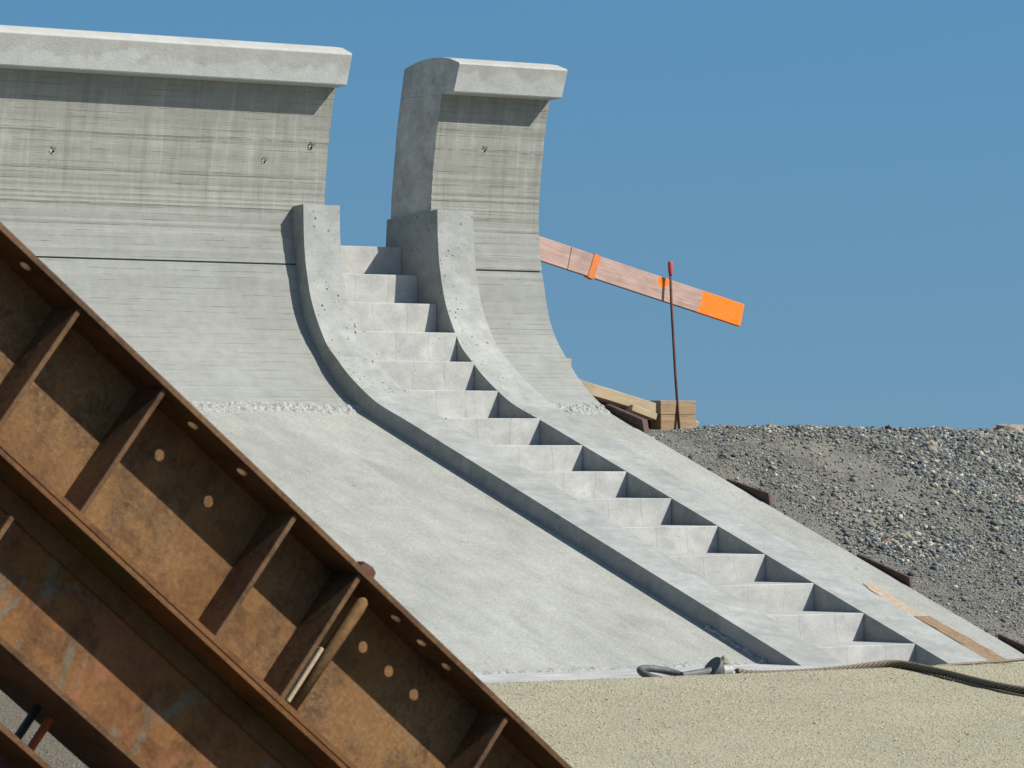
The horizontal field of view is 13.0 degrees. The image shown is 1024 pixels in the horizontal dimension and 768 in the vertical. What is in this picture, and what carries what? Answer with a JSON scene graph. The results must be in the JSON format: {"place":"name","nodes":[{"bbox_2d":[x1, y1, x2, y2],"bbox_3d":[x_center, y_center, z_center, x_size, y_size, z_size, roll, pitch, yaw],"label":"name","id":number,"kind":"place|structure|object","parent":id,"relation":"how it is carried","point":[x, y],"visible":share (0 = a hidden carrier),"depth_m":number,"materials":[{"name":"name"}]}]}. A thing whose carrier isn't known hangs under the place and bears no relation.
{"place":"outdoors","nodes":[
{"label":"outdoors","id":0,"kind":"place"},
{"bbox_2d":[0,662,1023,767],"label":"sand","id":1,"kind":"structure","parent":0,"point":[690,700],"depth_m":22.81,"materials":[{"name":"beige sand"}]},
{"bbox_2d":[476,664,826,682],"bbox_3d":[-1.392,2.103,24.222,9.135,0.844,3.100,1,-1,-37],"label":"footing","id":2,"kind":"object","parent":1,"relation":"on","point":[554,676],"depth_m":26.56,"materials":[{"name":"concrete"}]},
{"bbox_2d":[201,410,767,674],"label":"sloping slab","id":3,"kind":"structure","parent":2,"relation":"on","point":[475,578],"depth_m":28.69,"materials":[{"name":"concrete"}]},
{"bbox_2d":[0,25,363,414],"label":"sea wall","id":4,"kind":"structure","parent":3,"relation":"on","point":[154,189],"depth_m":31.27,"materials":[{"name":"concrete"}]},
{"bbox_2d":[293,204,987,666],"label":"concrete stairs","id":5,"kind":"structure","parent":3,"relation":"on","point":[403,340],"depth_m":30.89,"materials":[{"name":"grey concrete"}]},
{"bbox_2d":[721,655,727,664],"bbox_3d":[1.169,1.529,24.808,0.052,0.073,0.044,1,-1,-37],"label":"stone chip","id":6,"kind":"object","parent":1,"relation":"on","point":[724,658],"visible":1,"depth_m":24.79,"materials":[{"name":"beige stone"}]},
{"bbox_2d":[636,657,1023,693],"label":"wire rope","id":7,"kind":"object","parent":1,"relation":"on","point":[715,665],"visible":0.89,"depth_m":24.70,"materials":[{"name":"metal"}]},
{"bbox_2d":[905,668,1023,696],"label":"thin wire","id":8,"kind":"object","parent":1,"relation":"on","point":[976,685],"visible":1,"depth_m":24.71,"materials":[{"name":"metal"}]},
{"bbox_2d":[935,658,1023,665],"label":"thin wire","id":9,"kind":"object","parent":1,"relation":"on","point":[994,661],"visible":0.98,"depth_m":25.73,"materials":[{"name":"metal"}]},
{"bbox_2d":[0,0,1023,429],"label":"sky","id":10,"kind":"structure","parent":0,"point":[848,174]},
{"bbox_2d":[645,423,1023,643],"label":"gravel bank","id":11,"kind":"structure","parent":0,"point":[890,487],"depth_m":31.97,"materials":[{"name":"grey gravel"}]},
{"bbox_2d":[597,400,649,428],"bbox_3d":[0.603,0.183,33.946,1.247,0.224,0.034,18,-11,-36],"label":"form board","id":12,"kind":"object","parent":11,"relation":"on","point":[603,403],"visible":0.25,"depth_m":34.06,"materials":[{"name":"brown wood"}]},
{"bbox_2d":[606,404,648,432],"bbox_3d":[0.837,0.249,32.588,0.050,0.210,0.444,1,-1,-37],"label":"form plate","id":13,"kind":"object","parent":11,"relation":"on","point":[637,422],"visible":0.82,"depth_m":32.53,"materials":[{"name":"brown wood"}]},
{"bbox_2d":[650,400,695,429],"bbox_3d":[1.227,0.252,34.300,0.351,0.252,0.131,1,-1,-37],"label":"wooden block","id":14,"kind":"object","parent":11,"relation":"on","point":[666,418],"depth_m":34.22,"materials":[{"name":"beige wood"}]},
{"bbox_2d":[580,380,657,414],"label":"timber beam","id":15,"kind":"structure","parent":14,"relation":"on","point":[610,396],"depth_m":33.95,"materials":[{"name":"beige wood"}]},
{"bbox_2d":[626,405,656,419],"bbox_3d":[0.979,0.215,34.070,0.250,0.052,0.082,21,-13,-35],"label":"timber offcut","id":16,"kind":"object","parent":15,"relation":"on","point":[642,412],"visible":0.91,"depth_m":34.04,"materials":[{"name":"beige wood"}]},
{"bbox_2d":[668,261,679,428],"bbox_3d":[1.234,-0.284,34.285,0.039,1.306,0.164,0,-1,-24],"label":"marker rod","id":17,"kind":"object","parent":11,"relation":"on","point":[670,267],"visible":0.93,"depth_m":34.29,"materials":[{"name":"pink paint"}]},
{"bbox_2d":[726,479,772,507],"bbox_3d":[1.663,0.781,31.474,0.025,0.234,0.485,1,-1,-37],"label":"form plate","id":18,"kind":"object","parent":11,"relation":"on","point":[762,496],"visible":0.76,"depth_m":31.41,"materials":[{"name":"brown wood"}]},
{"bbox_2d":[570,412,1023,662],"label":"sloping slab","id":19,"kind":"structure","parent":11,"relation":"on","point":[849,565],"depth_m":30.85,"materials":[{"name":"concrete"}]},
{"bbox_2d":[391,57,611,414],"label":"sea wall","id":20,"kind":"structure","parent":19,"relation":"on","point":[470,135],"depth_m":33.01,"materials":[{"name":"concrete"}]},
{"bbox_2d":[539,236,743,325],"bbox_3d":[0.922,-0.789,34.203,2.195,0.196,0.052,17,-11,-36],"label":"marking plank","id":21,"kind":"object","parent":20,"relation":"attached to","point":[589,266],"visible":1,"depth_m":34.21,"materials":[{"name":"orange paint"}]},
{"bbox_2d":[863,583,923,615],"bbox_3d":[2.510,1.444,29.712,0.153,0.244,0.596,1,-1,-32],"label":"joint board","id":22,"kind":"object","parent":19,"relation":"on","point":[882,593],"visible":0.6,"depth_m":29.75,"materials":[{"name":"beige wood"}]},
{"bbox_2d":[914,616,1012,663],"bbox_3d":[2.953,1.694,29.135,0.196,0.359,0.890,1,-1,-37],"label":"joint board","id":23,"kind":"object","parent":19,"relation":"on","point":[971,644],"visible":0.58,"depth_m":29.19,"materials":[{"name":"brown wood"}]},
{"bbox_2d":[857,554,912,588],"bbox_3d":[2.519,1.311,30.340,0.025,0.321,0.555,1,-1,-37],"label":"form plate","id":24,"kind":"object","parent":11,"relation":"on","point":[905,579],"visible":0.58,"depth_m":30.28,"materials":[{"name":"brown metal"}]},
{"bbox_2d":[921,440,937,449],"bbox_3d":[3.128,0.470,33.667,0.147,0.109,0.100,1,-1,-37],"label":"stone","id":25,"kind":"object","parent":11,"relation":"on","point":[931,444],"visible":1,"depth_m":33.63,"materials":[{"name":"beige stone"}]},
{"bbox_2d":[991,424,1023,430],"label":"boulder","id":26,"kind":"object","parent":11,"relation":"on","point":[1011,427],"visible":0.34,"depth_m":36.53,"materials":[{"name":"beige stone"}]},
{"bbox_2d":[998,634,1023,653],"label":"form plate","id":27,"kind":"object","parent":11,"relation":"on","point":[1018,646],"visible":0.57,"depth_m":29.34,"materials":[{"name":"brown metal"}]},
{"bbox_2d":[1013,495,1023,502],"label":"stone","id":28,"kind":"object","parent":11,"relation":"on","point":[1018,497],"visible":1,"depth_m":32.69,"materials":[{"name":"beige stone"}]},
{"label":"ground","id":29,"kind":"structure","parent":0,"visible":0},
{"bbox_2d":[0,722,51,767],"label":"steel beam","id":30,"kind":"structure","parent":29,"relation":"on","point":[16,751],"depth_m":14.07,"materials":[{"name":"brown metal"}]},
{"bbox_2d":[15,705,40,739],"bbox_3d":[-1.554,1.099,14.268,0.019,0.189,0.030,45,-26,-28],"label":"spacer bar","id":31,"kind":"object","parent":30,"relation":"on","point":[29,719],"visible":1,"depth_m":14.27,"materials":[{"name":"black metal"}]},
{"bbox_2d":[27,717,53,750],"bbox_3d":[-1.516,1.137,14.296,0.020,0.189,0.030,45,-26,-28],"label":"spacer bar","id":32,"kind":"object","parent":30,"relation":"on","point":[40,733],"visible":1,"depth_m":14.30,"materials":[{"name":"red metal"}]},
{"bbox_2d":[0,447,348,767],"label":"steel beam","id":33,"kind":"structure","parent":29,"relation":"on","point":[110,657],"depth_m":14.40,"materials":[{"name":"metal"}]},
{"bbox_2d":[0,222,571,767],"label":"steel beam","id":34,"kind":"structure","parent":33,"relation":"on","point":[124,450],"depth_m":14.64,"materials":[{"name":"brown metal"}]}
]}

